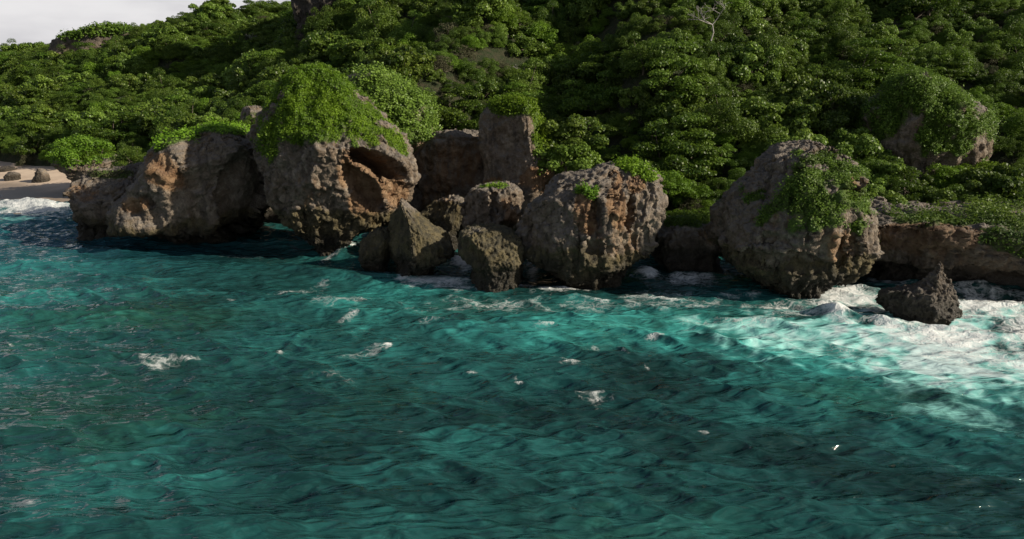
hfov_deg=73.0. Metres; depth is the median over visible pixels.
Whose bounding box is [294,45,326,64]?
dense bush
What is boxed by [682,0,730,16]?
broad leaved shrub
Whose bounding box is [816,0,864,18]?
dense bush
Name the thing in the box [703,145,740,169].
tiered tree
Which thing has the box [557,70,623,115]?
tiered tree
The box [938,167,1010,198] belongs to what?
broad leaved shrub
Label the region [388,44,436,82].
broad leaved shrub
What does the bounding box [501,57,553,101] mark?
dense bush
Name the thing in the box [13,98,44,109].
broad leaved shrub
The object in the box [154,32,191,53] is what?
dense bush
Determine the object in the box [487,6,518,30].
round bush
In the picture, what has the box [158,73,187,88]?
dense bush
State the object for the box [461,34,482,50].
round bush
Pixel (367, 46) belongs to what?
broad leaved shrub
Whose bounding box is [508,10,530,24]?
round bush
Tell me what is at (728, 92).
tiered tree
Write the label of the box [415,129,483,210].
brown cliff
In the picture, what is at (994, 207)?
creeping vine
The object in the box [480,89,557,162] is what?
creeping vine
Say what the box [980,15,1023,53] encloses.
dense bush
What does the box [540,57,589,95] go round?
broad leaved shrub
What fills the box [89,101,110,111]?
round bush
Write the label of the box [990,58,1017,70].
dense bush
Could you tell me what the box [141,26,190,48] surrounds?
broad leaved shrub
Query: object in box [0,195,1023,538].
sea
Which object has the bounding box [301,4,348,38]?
dense bush
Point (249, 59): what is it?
broad leaved shrub
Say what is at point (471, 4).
broad leaved shrub
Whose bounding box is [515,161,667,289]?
limestone boulder
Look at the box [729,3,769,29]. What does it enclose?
broad leaved shrub
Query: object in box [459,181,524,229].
knobbly boulder
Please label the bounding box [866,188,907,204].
broad leaved shrub
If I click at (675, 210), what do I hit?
round bush
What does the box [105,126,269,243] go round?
rock headland
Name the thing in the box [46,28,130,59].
ridge bluff
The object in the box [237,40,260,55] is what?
broad leaved shrub
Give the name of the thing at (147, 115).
broad leaved shrub
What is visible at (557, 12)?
dense bush
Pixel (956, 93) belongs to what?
creeping vine
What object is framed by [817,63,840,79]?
dense bush
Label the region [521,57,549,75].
broad leaved shrub
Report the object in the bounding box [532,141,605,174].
broad leaved shrub
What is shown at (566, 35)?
dense bush
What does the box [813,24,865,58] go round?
dense bush
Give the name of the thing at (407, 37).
round bush
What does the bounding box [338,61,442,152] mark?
creeping vine
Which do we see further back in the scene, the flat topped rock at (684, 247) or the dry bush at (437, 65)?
the dry bush at (437, 65)
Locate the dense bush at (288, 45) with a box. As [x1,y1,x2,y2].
[271,33,298,54]
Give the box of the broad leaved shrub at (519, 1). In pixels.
[506,0,525,6]
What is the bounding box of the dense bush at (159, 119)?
[148,108,188,140]
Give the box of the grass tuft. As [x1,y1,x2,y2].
[663,205,710,227]
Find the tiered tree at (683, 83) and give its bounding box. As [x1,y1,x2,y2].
[639,37,713,100]
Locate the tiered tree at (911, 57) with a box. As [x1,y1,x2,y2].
[852,46,939,66]
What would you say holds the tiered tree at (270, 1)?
on the hillside
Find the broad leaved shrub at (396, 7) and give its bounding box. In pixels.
[367,0,409,14]
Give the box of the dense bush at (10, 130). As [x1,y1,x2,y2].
[0,115,24,138]
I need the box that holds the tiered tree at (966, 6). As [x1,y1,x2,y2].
[944,0,998,18]
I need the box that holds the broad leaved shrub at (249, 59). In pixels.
[229,49,261,79]
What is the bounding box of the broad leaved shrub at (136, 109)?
[119,102,154,122]
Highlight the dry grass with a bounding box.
[87,165,135,178]
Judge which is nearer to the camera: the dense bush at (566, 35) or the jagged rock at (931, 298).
the jagged rock at (931, 298)
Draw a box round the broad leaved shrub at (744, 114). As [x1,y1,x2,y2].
[732,96,754,116]
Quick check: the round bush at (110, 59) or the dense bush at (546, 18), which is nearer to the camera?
the dense bush at (546, 18)
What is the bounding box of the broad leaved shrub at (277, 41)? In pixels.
[263,37,285,50]
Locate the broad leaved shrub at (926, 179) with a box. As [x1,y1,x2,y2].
[908,173,937,192]
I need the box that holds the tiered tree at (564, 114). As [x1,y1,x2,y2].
[554,106,573,119]
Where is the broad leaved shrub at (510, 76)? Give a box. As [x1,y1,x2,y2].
[500,68,544,85]
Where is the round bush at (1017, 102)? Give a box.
[1008,95,1023,108]
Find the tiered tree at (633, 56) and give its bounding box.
[621,38,677,59]
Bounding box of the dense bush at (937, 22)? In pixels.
[925,9,957,31]
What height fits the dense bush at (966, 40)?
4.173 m
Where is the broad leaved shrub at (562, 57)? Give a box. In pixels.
[540,51,579,84]
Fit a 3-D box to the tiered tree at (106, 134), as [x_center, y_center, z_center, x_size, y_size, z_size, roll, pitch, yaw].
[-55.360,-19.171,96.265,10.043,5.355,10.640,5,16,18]
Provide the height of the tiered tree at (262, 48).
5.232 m
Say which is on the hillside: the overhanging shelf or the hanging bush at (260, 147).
the overhanging shelf
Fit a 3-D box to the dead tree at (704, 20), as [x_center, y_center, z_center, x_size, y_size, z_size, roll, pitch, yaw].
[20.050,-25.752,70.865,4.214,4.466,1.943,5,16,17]
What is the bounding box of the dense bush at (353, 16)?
[341,2,365,23]
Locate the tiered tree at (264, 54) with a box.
[246,48,287,71]
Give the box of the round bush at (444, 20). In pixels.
[428,17,463,39]
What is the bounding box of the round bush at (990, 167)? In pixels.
[958,161,998,172]
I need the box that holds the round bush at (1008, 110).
[991,102,1021,124]
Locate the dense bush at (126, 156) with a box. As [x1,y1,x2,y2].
[110,143,145,167]
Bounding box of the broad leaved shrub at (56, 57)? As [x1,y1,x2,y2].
[39,50,76,68]
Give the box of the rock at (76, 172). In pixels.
[51,154,129,183]
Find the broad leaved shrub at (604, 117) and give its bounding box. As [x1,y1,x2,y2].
[598,110,618,126]
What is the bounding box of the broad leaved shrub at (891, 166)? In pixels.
[859,153,908,181]
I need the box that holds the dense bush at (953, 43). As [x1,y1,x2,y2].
[938,33,975,47]
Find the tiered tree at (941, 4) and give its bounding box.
[888,0,965,19]
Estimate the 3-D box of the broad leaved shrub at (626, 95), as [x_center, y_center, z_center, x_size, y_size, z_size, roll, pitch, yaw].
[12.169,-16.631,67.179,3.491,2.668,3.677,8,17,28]
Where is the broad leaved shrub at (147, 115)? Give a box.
[136,103,177,135]
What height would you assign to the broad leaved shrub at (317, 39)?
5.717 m
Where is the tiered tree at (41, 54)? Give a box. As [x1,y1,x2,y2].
[37,52,57,69]
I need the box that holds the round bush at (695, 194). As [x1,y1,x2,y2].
[667,184,712,207]
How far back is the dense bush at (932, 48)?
71.81 m
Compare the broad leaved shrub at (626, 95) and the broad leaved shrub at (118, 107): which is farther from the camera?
the broad leaved shrub at (118, 107)
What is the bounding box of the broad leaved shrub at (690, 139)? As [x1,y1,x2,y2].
[675,136,705,144]
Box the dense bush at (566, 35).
[558,23,584,43]
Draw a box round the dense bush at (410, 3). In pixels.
[390,0,417,10]
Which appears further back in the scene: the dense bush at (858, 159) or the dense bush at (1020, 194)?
the dense bush at (858, 159)
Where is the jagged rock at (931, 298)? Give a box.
[875,262,962,325]
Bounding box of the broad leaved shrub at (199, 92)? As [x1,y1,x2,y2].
[171,86,210,107]
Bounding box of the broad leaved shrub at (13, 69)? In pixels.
[9,64,40,80]
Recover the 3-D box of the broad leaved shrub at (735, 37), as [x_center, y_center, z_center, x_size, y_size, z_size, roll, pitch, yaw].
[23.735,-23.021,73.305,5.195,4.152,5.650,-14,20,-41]
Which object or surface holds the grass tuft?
on the flat topped rock at (684, 247)
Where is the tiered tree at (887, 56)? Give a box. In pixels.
[831,37,917,82]
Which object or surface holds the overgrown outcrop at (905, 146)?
on the hillside
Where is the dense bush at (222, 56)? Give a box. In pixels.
[208,42,243,64]
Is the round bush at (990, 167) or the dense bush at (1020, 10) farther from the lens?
the dense bush at (1020, 10)
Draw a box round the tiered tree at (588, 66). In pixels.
[576,43,625,74]
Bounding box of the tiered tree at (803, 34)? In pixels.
[786,18,822,55]
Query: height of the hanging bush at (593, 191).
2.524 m
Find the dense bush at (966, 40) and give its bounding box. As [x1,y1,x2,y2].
[944,36,977,59]
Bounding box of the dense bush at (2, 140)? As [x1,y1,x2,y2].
[0,131,19,147]
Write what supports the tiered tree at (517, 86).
on the hillside
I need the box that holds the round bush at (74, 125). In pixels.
[67,115,81,128]
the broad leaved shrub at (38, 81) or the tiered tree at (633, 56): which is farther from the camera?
the broad leaved shrub at (38, 81)
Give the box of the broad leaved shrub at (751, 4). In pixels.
[730,0,754,10]
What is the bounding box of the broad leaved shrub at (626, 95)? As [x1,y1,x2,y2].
[618,86,652,108]
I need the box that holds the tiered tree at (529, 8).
[520,0,557,12]
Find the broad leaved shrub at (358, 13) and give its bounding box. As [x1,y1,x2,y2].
[347,0,403,25]
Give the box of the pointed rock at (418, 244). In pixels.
[387,198,455,276]
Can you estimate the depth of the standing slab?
56.53 m
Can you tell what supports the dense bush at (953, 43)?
on the hillside
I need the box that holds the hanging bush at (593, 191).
[573,179,599,200]
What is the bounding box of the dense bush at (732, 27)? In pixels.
[711,6,742,40]
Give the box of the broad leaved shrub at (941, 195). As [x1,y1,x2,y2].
[922,188,977,204]
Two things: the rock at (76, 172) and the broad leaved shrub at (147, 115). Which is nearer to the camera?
the rock at (76, 172)
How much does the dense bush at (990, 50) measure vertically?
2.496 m
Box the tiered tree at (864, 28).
[819,11,878,40]
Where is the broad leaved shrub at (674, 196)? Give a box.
[668,180,698,206]
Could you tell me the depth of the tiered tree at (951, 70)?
68.62 m
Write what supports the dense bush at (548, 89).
on the hillside
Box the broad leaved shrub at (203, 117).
[190,112,230,127]
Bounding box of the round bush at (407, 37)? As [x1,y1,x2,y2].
[396,32,426,45]
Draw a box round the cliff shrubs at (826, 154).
[799,147,839,164]
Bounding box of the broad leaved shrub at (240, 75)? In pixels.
[227,67,255,92]
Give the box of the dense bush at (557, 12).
[546,0,567,23]
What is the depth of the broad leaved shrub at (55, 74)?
126.68 m
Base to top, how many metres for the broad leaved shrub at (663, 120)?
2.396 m
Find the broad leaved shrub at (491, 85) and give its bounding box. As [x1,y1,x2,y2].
[470,77,505,98]
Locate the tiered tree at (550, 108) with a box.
[534,93,575,119]
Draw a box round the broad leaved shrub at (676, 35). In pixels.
[654,28,699,51]
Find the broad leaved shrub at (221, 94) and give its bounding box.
[205,88,245,111]
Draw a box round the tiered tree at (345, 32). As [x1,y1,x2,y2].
[326,30,356,54]
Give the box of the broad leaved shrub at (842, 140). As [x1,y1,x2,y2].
[834,134,861,143]
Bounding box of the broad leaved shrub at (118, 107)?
[104,102,126,113]
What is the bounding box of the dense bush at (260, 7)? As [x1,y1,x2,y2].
[248,0,271,12]
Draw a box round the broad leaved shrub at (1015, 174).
[975,162,1023,198]
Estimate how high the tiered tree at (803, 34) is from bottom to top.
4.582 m
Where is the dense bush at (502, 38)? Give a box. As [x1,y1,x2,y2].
[483,23,508,46]
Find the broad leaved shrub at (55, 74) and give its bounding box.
[46,71,69,78]
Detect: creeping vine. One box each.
[56,20,134,41]
[73,148,115,163]
[149,116,250,151]
[249,62,408,165]
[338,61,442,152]
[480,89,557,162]
[480,180,509,188]
[609,154,660,182]
[856,63,1005,162]
[877,192,1023,257]
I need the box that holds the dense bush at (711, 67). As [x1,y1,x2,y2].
[681,58,730,90]
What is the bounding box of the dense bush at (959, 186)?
[909,183,964,202]
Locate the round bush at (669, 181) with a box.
[655,169,692,195]
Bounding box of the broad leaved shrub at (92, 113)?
[62,106,121,135]
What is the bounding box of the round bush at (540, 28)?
[523,20,559,46]
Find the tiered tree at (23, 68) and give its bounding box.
[13,60,52,84]
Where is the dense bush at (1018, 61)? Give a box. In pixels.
[1002,37,1023,73]
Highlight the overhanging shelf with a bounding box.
[864,196,1023,287]
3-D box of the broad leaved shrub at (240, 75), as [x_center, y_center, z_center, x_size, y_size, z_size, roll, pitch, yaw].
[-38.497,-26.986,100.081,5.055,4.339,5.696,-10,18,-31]
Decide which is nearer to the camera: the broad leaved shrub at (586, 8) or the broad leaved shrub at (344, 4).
the broad leaved shrub at (586, 8)
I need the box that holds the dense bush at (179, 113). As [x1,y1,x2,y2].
[153,95,204,135]
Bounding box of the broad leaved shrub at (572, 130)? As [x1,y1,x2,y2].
[541,113,608,152]
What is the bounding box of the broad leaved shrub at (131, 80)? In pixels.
[108,73,144,92]
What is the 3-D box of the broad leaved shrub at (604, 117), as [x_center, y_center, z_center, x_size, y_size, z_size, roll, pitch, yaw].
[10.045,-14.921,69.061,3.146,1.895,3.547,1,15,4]
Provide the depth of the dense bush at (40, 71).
131.78 m
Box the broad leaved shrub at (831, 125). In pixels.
[803,109,854,145]
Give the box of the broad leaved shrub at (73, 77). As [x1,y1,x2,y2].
[57,73,83,86]
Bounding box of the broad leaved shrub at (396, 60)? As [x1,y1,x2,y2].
[365,45,424,84]
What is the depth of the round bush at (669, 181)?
53.74 m
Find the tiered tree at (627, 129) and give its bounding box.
[600,116,641,137]
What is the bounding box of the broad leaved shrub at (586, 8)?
[565,0,610,24]
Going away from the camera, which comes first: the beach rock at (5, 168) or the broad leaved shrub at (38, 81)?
the beach rock at (5, 168)
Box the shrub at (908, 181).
[884,166,940,200]
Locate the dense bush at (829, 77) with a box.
[823,66,843,85]
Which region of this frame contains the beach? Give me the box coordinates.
[0,161,70,213]
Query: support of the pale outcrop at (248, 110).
on the hillside
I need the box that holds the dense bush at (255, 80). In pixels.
[242,78,272,94]
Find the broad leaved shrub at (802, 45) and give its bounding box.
[789,34,811,58]
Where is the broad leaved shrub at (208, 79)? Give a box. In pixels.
[184,72,225,93]
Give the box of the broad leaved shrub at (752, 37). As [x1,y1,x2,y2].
[747,32,795,52]
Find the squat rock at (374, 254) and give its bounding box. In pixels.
[358,226,389,271]
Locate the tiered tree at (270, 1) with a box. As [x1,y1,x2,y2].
[256,0,277,3]
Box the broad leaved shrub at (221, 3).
[196,0,242,19]
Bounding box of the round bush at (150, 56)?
[133,45,162,70]
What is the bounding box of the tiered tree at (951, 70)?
[937,60,975,84]
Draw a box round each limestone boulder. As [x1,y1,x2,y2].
[247,64,420,256]
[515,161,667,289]
[703,139,883,298]
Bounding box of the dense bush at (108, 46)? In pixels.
[102,36,125,54]
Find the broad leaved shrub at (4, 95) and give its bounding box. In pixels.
[0,84,20,105]
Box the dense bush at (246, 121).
[237,112,257,125]
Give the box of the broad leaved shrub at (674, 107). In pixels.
[640,95,706,134]
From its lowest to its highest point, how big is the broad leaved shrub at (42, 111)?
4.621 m
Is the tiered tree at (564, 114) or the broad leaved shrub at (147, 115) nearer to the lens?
the tiered tree at (564, 114)
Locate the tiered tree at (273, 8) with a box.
[253,2,290,16]
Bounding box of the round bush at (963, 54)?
[937,45,975,76]
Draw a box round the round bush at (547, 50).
[537,43,572,62]
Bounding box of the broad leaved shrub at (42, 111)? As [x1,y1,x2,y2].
[14,104,66,127]
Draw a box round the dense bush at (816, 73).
[807,69,822,80]
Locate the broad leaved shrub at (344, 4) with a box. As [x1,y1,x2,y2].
[332,0,361,11]
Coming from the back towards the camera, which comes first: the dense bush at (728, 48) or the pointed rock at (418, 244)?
the dense bush at (728, 48)
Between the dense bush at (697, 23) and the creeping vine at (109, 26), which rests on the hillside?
the dense bush at (697, 23)
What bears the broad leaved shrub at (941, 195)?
on the hillside
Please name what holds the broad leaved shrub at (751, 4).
on the hillside
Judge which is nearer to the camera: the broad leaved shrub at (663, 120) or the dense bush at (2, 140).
the broad leaved shrub at (663, 120)
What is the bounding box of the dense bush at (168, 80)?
[142,67,180,94]
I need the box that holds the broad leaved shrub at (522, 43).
[505,33,546,56]
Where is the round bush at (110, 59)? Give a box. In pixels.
[102,54,123,67]
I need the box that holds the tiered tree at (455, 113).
[431,85,485,127]
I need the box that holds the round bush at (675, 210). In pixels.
[666,208,685,215]
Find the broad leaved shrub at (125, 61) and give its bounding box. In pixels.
[113,52,146,71]
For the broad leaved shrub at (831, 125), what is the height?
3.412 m
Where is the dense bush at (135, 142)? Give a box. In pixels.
[115,134,149,161]
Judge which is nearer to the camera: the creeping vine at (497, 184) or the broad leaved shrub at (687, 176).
the creeping vine at (497, 184)
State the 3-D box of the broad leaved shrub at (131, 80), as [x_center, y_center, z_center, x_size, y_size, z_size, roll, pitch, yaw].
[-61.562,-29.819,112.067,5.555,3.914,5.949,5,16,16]
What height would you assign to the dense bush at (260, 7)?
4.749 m
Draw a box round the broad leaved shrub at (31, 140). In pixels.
[13,131,53,156]
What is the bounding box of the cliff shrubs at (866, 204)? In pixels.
[715,146,879,238]
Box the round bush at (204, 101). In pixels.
[191,97,208,112]
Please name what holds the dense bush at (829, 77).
on the hillside
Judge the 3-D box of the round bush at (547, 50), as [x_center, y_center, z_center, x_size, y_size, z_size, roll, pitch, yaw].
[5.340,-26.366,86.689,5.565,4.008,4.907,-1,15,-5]
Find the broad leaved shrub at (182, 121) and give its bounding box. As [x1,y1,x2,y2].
[162,112,222,135]
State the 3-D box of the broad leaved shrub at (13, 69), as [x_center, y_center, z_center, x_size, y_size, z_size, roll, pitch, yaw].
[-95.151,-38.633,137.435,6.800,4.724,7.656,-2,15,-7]
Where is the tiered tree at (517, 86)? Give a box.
[502,82,553,108]
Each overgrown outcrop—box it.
[347,72,436,211]
[861,71,996,177]
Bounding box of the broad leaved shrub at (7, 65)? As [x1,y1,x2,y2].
[0,60,17,74]
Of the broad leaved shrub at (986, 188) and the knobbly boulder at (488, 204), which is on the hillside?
the broad leaved shrub at (986, 188)
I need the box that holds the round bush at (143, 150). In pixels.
[132,148,147,161]
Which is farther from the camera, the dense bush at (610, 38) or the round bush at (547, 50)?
the round bush at (547, 50)
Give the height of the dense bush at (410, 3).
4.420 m
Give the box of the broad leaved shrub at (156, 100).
[139,97,176,108]
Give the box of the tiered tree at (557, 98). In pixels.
[539,79,587,112]
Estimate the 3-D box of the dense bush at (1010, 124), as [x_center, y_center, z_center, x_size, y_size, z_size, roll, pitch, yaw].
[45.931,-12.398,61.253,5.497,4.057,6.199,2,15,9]
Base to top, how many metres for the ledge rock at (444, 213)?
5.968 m
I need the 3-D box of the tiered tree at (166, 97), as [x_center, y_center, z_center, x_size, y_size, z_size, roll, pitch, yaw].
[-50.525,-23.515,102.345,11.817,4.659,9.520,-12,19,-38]
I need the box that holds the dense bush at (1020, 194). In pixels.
[997,185,1023,205]
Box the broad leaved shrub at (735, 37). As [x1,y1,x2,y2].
[709,32,748,55]
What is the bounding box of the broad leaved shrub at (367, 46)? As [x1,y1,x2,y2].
[343,36,400,62]
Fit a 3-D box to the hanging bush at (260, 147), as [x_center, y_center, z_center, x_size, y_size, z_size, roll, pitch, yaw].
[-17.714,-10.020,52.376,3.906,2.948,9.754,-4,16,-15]
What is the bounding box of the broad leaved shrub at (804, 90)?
[771,73,836,111]
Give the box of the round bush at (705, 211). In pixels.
[683,209,709,223]
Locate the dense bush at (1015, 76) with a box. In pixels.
[982,68,1023,99]
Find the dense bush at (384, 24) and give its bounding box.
[352,0,402,41]
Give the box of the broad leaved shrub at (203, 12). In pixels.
[188,0,233,20]
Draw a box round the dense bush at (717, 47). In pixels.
[710,44,754,75]
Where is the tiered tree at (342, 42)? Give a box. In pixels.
[324,39,373,72]
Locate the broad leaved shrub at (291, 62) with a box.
[280,58,299,66]
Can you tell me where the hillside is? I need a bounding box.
[0,0,1023,255]
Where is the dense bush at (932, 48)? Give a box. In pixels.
[916,45,950,61]
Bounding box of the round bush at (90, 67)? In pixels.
[80,61,105,77]
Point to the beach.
(56, 186)
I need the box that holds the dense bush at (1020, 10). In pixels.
[1008,2,1023,19]
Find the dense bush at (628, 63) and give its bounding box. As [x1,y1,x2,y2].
[618,30,678,76]
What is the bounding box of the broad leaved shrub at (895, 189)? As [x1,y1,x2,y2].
[874,183,899,195]
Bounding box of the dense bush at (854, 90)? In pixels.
[831,62,877,105]
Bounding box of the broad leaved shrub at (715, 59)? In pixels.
[696,54,729,79]
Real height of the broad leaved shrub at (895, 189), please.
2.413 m
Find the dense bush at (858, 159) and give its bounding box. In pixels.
[840,142,873,167]
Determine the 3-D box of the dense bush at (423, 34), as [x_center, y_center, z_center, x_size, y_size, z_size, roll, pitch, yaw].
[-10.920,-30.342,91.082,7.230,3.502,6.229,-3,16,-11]
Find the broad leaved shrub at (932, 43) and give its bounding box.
[910,41,955,59]
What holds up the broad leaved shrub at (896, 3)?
on the hillside
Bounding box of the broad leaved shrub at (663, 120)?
[644,116,683,138]
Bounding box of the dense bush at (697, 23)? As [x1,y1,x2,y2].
[678,0,730,41]
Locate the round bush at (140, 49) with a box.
[130,46,151,53]
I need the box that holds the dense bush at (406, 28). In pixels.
[387,9,424,39]
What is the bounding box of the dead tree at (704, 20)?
[688,1,728,40]
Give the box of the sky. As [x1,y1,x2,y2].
[0,0,290,44]
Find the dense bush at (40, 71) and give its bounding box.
[24,66,52,81]
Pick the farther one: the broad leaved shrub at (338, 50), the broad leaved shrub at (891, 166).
the broad leaved shrub at (338, 50)
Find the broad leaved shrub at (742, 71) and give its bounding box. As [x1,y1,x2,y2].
[719,40,786,85]
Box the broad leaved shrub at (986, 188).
[962,178,1023,199]
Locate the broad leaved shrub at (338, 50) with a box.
[327,38,370,61]
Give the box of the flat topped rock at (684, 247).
[651,215,722,273]
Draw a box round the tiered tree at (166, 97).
[126,94,185,113]
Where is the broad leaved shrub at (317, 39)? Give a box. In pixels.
[299,29,351,61]
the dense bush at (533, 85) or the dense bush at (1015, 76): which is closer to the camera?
the dense bush at (1015, 76)
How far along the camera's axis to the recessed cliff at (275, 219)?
66.23 m
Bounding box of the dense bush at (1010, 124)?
[997,108,1023,141]
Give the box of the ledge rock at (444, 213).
[420,194,465,249]
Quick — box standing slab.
[478,101,554,230]
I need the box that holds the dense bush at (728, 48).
[713,41,757,69]
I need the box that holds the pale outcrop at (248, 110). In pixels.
[239,105,273,222]
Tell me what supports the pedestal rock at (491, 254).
in the sea
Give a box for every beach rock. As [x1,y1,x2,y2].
[0,166,16,171]
[3,171,20,180]
[31,167,50,182]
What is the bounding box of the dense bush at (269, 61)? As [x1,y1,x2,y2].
[258,55,289,72]
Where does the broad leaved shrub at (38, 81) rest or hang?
on the hillside
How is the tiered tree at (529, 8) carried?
on the hillside
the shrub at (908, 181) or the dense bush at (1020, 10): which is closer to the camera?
the shrub at (908, 181)
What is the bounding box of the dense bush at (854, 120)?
[844,93,868,129]
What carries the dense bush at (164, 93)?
on the hillside
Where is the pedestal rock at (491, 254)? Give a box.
[457,223,524,292]
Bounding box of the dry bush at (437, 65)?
[432,54,455,74]
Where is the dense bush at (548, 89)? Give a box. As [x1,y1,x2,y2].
[537,85,560,102]
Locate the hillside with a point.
(496, 54)
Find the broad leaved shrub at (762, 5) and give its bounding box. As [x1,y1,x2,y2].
[750,0,782,17]
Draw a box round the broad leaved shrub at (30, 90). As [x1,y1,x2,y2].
[2,85,58,105]
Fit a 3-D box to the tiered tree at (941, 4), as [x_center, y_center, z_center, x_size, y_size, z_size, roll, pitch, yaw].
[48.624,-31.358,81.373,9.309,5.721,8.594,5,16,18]
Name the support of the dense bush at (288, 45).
on the hillside
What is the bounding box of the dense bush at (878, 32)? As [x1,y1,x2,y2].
[865,17,899,48]
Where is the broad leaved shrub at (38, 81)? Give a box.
[20,74,59,98]
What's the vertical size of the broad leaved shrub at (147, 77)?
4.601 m
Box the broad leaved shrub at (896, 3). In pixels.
[867,0,931,14]
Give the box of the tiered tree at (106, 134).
[72,112,146,141]
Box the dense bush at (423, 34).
[404,25,436,42]
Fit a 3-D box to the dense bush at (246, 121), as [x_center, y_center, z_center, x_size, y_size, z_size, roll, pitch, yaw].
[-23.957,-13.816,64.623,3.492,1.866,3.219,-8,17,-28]
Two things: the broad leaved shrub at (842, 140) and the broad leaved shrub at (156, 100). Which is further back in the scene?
the broad leaved shrub at (156, 100)
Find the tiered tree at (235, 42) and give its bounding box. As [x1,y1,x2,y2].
[207,30,252,48]
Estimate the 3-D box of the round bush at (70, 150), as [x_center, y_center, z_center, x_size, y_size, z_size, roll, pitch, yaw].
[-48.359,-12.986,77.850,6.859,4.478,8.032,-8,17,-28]
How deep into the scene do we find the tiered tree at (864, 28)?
75.28 m
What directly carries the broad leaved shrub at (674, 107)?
on the hillside
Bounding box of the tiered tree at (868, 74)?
[801,47,898,89]
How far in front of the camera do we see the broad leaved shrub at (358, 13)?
99.05 m
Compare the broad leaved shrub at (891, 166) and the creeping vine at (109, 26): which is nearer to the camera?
the broad leaved shrub at (891, 166)
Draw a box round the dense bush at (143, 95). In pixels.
[136,91,160,101]
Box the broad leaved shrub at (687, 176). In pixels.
[674,169,697,180]
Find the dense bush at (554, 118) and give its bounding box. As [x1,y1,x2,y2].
[539,109,566,129]
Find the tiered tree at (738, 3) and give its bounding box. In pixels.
[698,0,748,11]
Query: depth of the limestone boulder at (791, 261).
42.05 m
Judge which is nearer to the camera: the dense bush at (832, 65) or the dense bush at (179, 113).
the dense bush at (832, 65)
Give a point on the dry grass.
(116, 173)
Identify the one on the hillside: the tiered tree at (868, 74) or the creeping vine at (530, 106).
the tiered tree at (868, 74)
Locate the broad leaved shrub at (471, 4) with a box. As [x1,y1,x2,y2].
[451,0,514,19]
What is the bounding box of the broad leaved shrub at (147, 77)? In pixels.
[138,73,166,88]
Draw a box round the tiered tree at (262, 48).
[256,46,270,51]
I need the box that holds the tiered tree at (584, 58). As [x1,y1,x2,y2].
[555,40,614,80]
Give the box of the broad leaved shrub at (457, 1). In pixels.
[448,0,503,7]
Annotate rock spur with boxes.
[63,162,141,240]
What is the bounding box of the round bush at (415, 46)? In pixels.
[411,41,432,51]
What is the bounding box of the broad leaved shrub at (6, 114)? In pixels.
[0,106,28,126]
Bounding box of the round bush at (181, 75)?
[166,72,187,84]
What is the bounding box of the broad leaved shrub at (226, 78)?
[220,60,246,89]
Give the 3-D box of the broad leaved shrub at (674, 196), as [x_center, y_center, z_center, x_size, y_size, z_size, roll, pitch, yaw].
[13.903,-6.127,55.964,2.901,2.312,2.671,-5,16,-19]
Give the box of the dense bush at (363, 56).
[353,50,367,69]
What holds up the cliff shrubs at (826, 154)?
on the limestone boulder at (791, 261)
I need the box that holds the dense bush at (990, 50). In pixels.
[975,40,1005,61]
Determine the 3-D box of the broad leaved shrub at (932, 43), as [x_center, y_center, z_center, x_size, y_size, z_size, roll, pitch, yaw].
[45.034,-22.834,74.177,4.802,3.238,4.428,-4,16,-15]
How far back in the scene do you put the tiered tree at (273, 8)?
146.80 m
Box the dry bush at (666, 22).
[652,15,674,25]
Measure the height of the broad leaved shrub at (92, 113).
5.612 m
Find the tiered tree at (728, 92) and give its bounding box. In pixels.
[675,86,746,116]
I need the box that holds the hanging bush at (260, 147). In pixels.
[250,119,301,157]
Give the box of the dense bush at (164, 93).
[143,89,174,103]
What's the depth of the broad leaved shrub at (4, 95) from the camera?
123.04 m
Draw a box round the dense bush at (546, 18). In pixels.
[528,0,569,34]
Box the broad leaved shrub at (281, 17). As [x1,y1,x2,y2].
[276,15,293,24]
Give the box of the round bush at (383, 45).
[369,43,405,54]
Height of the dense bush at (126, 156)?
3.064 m
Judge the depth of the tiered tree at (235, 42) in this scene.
123.65 m
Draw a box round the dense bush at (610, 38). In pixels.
[603,12,641,49]
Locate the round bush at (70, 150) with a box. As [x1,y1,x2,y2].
[45,133,114,170]
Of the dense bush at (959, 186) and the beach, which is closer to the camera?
the dense bush at (959, 186)
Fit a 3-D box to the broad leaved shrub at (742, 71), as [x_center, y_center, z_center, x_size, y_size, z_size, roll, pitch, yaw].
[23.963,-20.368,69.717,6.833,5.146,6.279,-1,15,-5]
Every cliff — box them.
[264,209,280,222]
[291,0,341,46]
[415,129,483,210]

